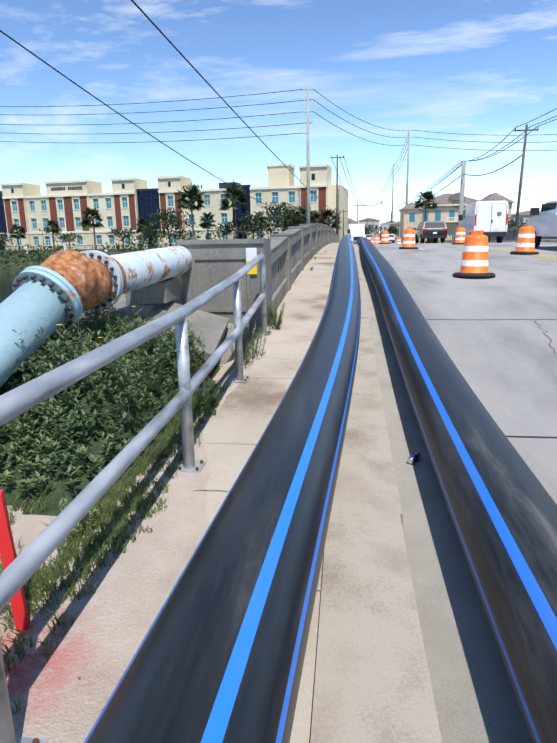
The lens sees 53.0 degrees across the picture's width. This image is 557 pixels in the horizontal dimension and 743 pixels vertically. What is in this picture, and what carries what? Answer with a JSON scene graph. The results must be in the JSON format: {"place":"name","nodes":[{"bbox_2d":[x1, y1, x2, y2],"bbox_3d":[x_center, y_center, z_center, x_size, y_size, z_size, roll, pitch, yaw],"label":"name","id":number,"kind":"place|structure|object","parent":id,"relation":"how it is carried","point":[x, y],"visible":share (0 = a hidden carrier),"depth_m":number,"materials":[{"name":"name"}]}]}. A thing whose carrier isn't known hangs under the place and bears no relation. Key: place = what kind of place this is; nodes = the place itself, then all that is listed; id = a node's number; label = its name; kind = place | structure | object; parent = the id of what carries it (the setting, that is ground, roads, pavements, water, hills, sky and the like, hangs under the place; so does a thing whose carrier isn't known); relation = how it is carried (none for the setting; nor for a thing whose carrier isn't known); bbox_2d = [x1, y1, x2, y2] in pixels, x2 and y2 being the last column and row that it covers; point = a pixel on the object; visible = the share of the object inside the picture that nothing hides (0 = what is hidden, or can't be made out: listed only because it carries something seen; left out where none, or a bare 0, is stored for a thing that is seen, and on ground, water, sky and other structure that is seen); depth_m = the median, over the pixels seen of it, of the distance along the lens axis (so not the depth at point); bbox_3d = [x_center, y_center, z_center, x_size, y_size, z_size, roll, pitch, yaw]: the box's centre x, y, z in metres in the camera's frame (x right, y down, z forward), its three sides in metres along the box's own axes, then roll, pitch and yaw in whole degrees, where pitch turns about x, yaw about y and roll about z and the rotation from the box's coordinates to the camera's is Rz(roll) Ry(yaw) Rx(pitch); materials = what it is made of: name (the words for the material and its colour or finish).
{"place":"outdoors","nodes":[
{"label":"outdoors","id":0,"kind":"place"},
{"bbox_2d":[0,268,181,302],"bbox_3d":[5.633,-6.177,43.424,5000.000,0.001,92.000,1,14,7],"label":"bank","id":1,"kind":"structure","parent":0,"point":[8,276],"depth_m":62.12,"materials":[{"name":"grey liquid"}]},
{"bbox_2d":[0,163,347,249],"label":"apartment building","id":2,"kind":"structure","parent":0,"point":[124,204],"depth_m":134.31,"materials":[{"name":"beige paint"}]},
{"bbox_2d":[177,239,271,347],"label":"concrete wall","id":3,"kind":"structure","parent":0,"point":[215,262],"depth_m":7.82,"materials":[{"name":"grey concrete"}]},
{"bbox_2d":[0,238,451,268],"bbox_3d":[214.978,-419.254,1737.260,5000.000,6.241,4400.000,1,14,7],"label":"ground","id":4,"kind":"structure","parent":0,"point":[25,264],"depth_m":92.20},
{"bbox_2d":[0,245,191,386],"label":"large pipe","id":5,"kind":"object","parent":4,"relation":"on","point":[53,290],"visible":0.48,"depth_m":4.27,"materials":[{"name":"blue metal"}]},
{"bbox_2d":[0,304,281,742],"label":"sidewalk","id":6,"kind":"structure","parent":4,"relation":"on","point":[99,642],"depth_m":2.38,"materials":[{"name":"beige concrete"}]},
{"bbox_2d":[0,489,80,680],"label":"red stake and petals","id":7,"kind":"object","parent":6,"relation":"on","point":[8,555],"visible":0.73,"depth_m":2.19,"materials":[{"name":"red paint"}]},
{"bbox_2d":[0,303,221,515],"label":"bushes","id":8,"kind":"object","parent":6,"relation":"on","point":[122,372],"depth_m":3.84,"materials":[{"name":"green plant"}]},
{"bbox_2d":[0,327,262,715],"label":"grass tufts","id":9,"kind":"object","parent":6,"relation":"on","point":[128,499],"visible":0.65,"depth_m":2.96,"materials":[{"name":"green plant"}]},
{"bbox_2d":[81,278,248,364],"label":"concrete slab","id":10,"kind":"structure","parent":6,"relation":"on","point":[160,299],"depth_m":6.78,"materials":[{"name":"grey concrete"}]},
{"bbox_2d":[57,251,325,542],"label":"weeds","id":11,"kind":"object","parent":6,"relation":"on","point":[272,316],"visible":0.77,"depth_m":6.24,"materials":[{"name":"green plant"}]},
{"bbox_2d":[1,223,287,252],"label":"fence and lamp posts","id":12,"kind":"object","parent":4,"relation":"on","point":[66,246],"visible":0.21,"depth_m":106.69,"materials":[{"name":"black metal"}]},
{"bbox_2d":[103,243,338,742],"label":"sidewalk slabs","id":13,"kind":"structure","parent":4,"relation":"on","point":[235,427],"depth_m":5.18,"materials":[{"name":"concrete"}]},
{"bbox_2d":[0,253,271,742],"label":"steel handrail","id":14,"kind":"object","parent":13,"relation":"on","point":[18,572],"visible":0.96,"depth_m":2.47,"materials":[{"name":"grey metal"}]},
{"bbox_2d":[84,235,360,742],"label":"black pipe","id":15,"kind":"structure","parent":13,"relation":"on","point":[219,656],"depth_m":1.78,"materials":[{"name":"black plastic"}]},
{"bbox_2d":[8,180,439,251],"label":"palm trees","id":16,"kind":"object","parent":4,"relation":"on","point":[193,196],"visible":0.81,"depth_m":104.42,"materials":[{"name":"green plant"}]},
{"bbox_2d":[0,231,451,265],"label":"hedge","id":17,"kind":"object","parent":4,"relation":"on","point":[37,253],"visible":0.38,"depth_m":91.88,"materials":[{"name":"green plant"}]},
{"bbox_2d":[0,201,527,250],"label":"broadleaf trees","id":18,"kind":"object","parent":4,"relation":"on","point":[248,225],"visible":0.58,"depth_m":110.22,"materials":[{"name":"green plant"}]},
{"bbox_2d":[310,245,441,742],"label":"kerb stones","id":19,"kind":"object","parent":4,"relation":"on","point":[372,684],"visible":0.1,"depth_m":2.38,"materials":[{"name":"concrete"}]},
{"bbox_2d":[303,87,465,233],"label":"utility poles","id":20,"kind":"object","parent":4,"relation":"on","point":[462,190],"visible":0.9,"depth_m":82.97,"materials":[{"name":"grey wood"}]},
{"bbox_2d":[0,0,556,223],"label":"overhead wires","id":21,"kind":"object","parent":20,"relation":"attached to","point":[161,32],"visible":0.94,"depth_m":85.34,"materials":[{"name":"black"}]},
{"bbox_2d":[399,192,514,240],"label":"house","id":22,"kind":"structure","parent":4,"relation":"on","point":[446,211],"depth_m":120.03,"materials":[{"name":"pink paint"}]},
{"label":"bridge","id":23,"kind":"object","parent":4,"relation":"on","visible":0},
{"bbox_2d":[246,248,256,273],"bbox_3d":[-0.372,-1.522,7.693,0.150,0.360,0.007,1,14,7],"label":"sign","id":24,"kind":"object","parent":23,"relation":"attached to","point":[251,253],"visible":0.57,"depth_m":7.68,"materials":[{"name":"yellow"}]},
{"bbox_2d":[269,237,287,312],"bbox_3d":[-0.110,-1.690,9.633,0.324,1.235,2.428,1,14,7],"label":"balustrade panel","id":25,"kind":"object","parent":23,"relation":"on","point":[279,280],"visible":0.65,"depth_m":9.63,"materials":[{"name":"concrete"}]},
{"bbox_2d":[270,223,338,290],"bbox_3d":[4.104,-10.226,43.713,0.384,1.976,68.370,1,14,7],"label":"balustrade","id":26,"kind":"object","parent":23,"relation":"on","point":[307,242],"visible":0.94,"depth_m":14.04,"materials":[{"name":"concrete"}]},
{"bbox_2d":[0,0,556,232],"label":"sky","id":27,"kind":"structure","parent":0,"point":[487,69],"materials":[{"name":"blue"}]},
{"bbox_2d":[352,240,556,503],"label":"road","id":28,"kind":"structure","parent":0,"point":[507,369],"depth_m":8.27,"materials":[{"name":"grey concrete"}]},
{"bbox_2d":[347,224,366,242],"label":"white box truck","id":29,"kind":"object","parent":28,"relation":"on","point":[355,232],"visible":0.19,"depth_m":82.64,"materials":[{"name":"white paint"}]},
{"bbox_2d":[365,234,373,239],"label":"distant car","id":30,"kind":"object","parent":28,"relation":"on","point":[369,237],"visible":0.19,"depth_m":125.03,"materials":[{"name":"white paint"}]},
{"bbox_2d":[196,243,556,490],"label":"road joints","id":31,"kind":"object","parent":28,"relation":"on","point":[459,319],"visible":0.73,"depth_m":8.64,"materials":[{"name":"grey"}]},
{"bbox_2d":[374,234,379,243],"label":"traffic barrel","id":32,"kind":"object","parent":28,"relation":"on","point":[377,239],"visible":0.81,"depth_m":57.43,"materials":[{"name":"orange plastic"}]},
{"bbox_2d":[379,230,390,243],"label":"traffic barrel","id":33,"kind":"object","parent":28,"relation":"on","point":[385,237],"visible":1,"depth_m":41.66,"materials":[{"name":"orange plastic"}]},
{"bbox_2d":[389,234,394,242],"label":"distant car","id":34,"kind":"object","parent":28,"relation":"on","point":[392,237],"visible":0.56,"depth_m":114.90,"materials":[{"name":"white paint"}]},
{"bbox_2d":[396,237,400,243],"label":"traffic barrel","id":35,"kind":"object","parent":28,"relation":"on","point":[398,240],"visible":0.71,"depth_m":66.74,"materials":[{"name":"orange plastic"}]},
{"bbox_2d":[399,227,417,248],"bbox_3d":[6.232,-6.371,26.606,0.924,1.025,0.924,6,15,22],"label":"traffic barrel","id":36,"kind":"object","parent":28,"relation":"on","point":[409,239],"visible":1,"depth_m":26.39,"materials":[{"name":"orange plastic"}]},
{"bbox_2d":[425,238,435,242],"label":"traffic barrel","id":37,"kind":"object","parent":28,"relation":"on","point":[430,240],"visible":0.46,"depth_m":49.15,"materials":[{"name":"black rubber"}]},
{"bbox_2d":[414,221,447,242],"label":"black suv","id":38,"kind":"object","parent":28,"relation":"on","point":[435,230],"visible":0.96,"depth_m":45.53,"materials":[{"name":"black paint"}]},
{"bbox_2d":[331,124,538,236],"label":"utility poles","id":39,"kind":"object","parent":28,"relation":"on","point":[520,181],"visible":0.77,"depth_m":53.56,"materials":[{"name":"wood"}]},
{"bbox_2d":[365,223,399,233],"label":"traffic signal arms","id":40,"kind":"object","parent":39,"relation":"on","point":[384,223],"visible":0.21,"depth_m":143.19,"materials":[{"name":"metal"}]},
{"bbox_2d":[348,210,535,237],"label":"background buildings","id":41,"kind":"structure","parent":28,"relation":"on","point":[524,215],"depth_m":249.24,"materials":[{"name":"beige stucco"},{"name":"clay roof tile"},{"name":"glass"}]},
{"bbox_2d":[353,244,532,742],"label":"curb","id":42,"kind":"structure","parent":28,"relation":"on","point":[475,699],"depth_m":2.69,"materials":[{"name":"beige concrete"}]},
{"bbox_2d":[407,452,420,463],"bbox_3d":[1.018,0.650,4.191,0.053,0.053,0.135,10,18,39],"label":"drink can","id":43,"kind":"object","parent":42,"relation":"on","point":[413,458],"visible":0.98,"depth_m":4.16,"materials":[{"name":"blue metal"}]},
{"bbox_2d":[353,237,556,742],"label":"black pipe","id":44,"kind":"object","parent":28,"relation":"on","point":[501,504],"visible":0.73,"depth_m":2.62,"materials":[{"name":"black plastic"}]},
{"bbox_2d":[452,226,465,244],"bbox_3d":[10.948,-8.195,33.567,0.957,1.061,0.957,8,16,34],"label":"traffic barrel","id":45,"kind":"object","parent":28,"relation":"on","point":[460,235],"visible":0.88,"depth_m":33.34,"materials":[{"name":"orange plastic"}]},
{"bbox_2d":[453,230,495,277],"bbox_3d":[4.651,-2.780,13.181,0.960,1.064,0.960,1,12,7],"label":"traffic barrel","id":46,"kind":"object","parent":28,"relation":"on","point":[475,260],"visible":1,"depth_m":12.95,"materials":[{"name":"orange plastic"}]},
{"bbox_2d":[458,200,508,242],"bbox_3d":[13.916,-10.171,38.253,2.560,2.620,6.130,1,13,8],"label":"white cargo van","id":47,"kind":"object","parent":28,"relation":"on","point":[490,218],"visible":0.75,"depth_m":35.45,"materials":[{"name":"white paint"}]},
{"bbox_2d":[442,243,556,259],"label":"yellow line","id":48,"kind":"object","parent":28,"relation":"on","point":[511,250],"visible":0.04,"depth_m":19.74,"materials":[{"name":"paint"}]},
{"bbox_2d":[510,224,538,253],"bbox_3d":[8.852,-4.738,19.954,0.955,1.058,0.955,7,14,26],"label":"traffic barrel","id":49,"kind":"object","parent":28,"relation":"on","point":[525,243],"visible":1,"depth_m":19.73,"materials":[{"name":"orange plastic"}]},
{"bbox_2d":[526,201,556,247],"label":"white pickup","id":50,"kind":"object","parent":28,"relation":"on","point":[543,222],"visible":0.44,"depth_m":23.71,"materials":[{"name":"white paint"}]},
{"bbox_2d":[395,239,556,242],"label":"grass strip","id":51,"kind":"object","parent":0,"point":[548,240],"depth_m":38.95,"materials":[{"name":"concrete"}]},
{"bbox_2d":[454,227,556,242],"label":"balustrade","id":52,"kind":"object","parent":51,"relation":"on","point":[512,233],"visible":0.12,"depth_m":48.19,"materials":[{"name":"concrete"}]}
]}

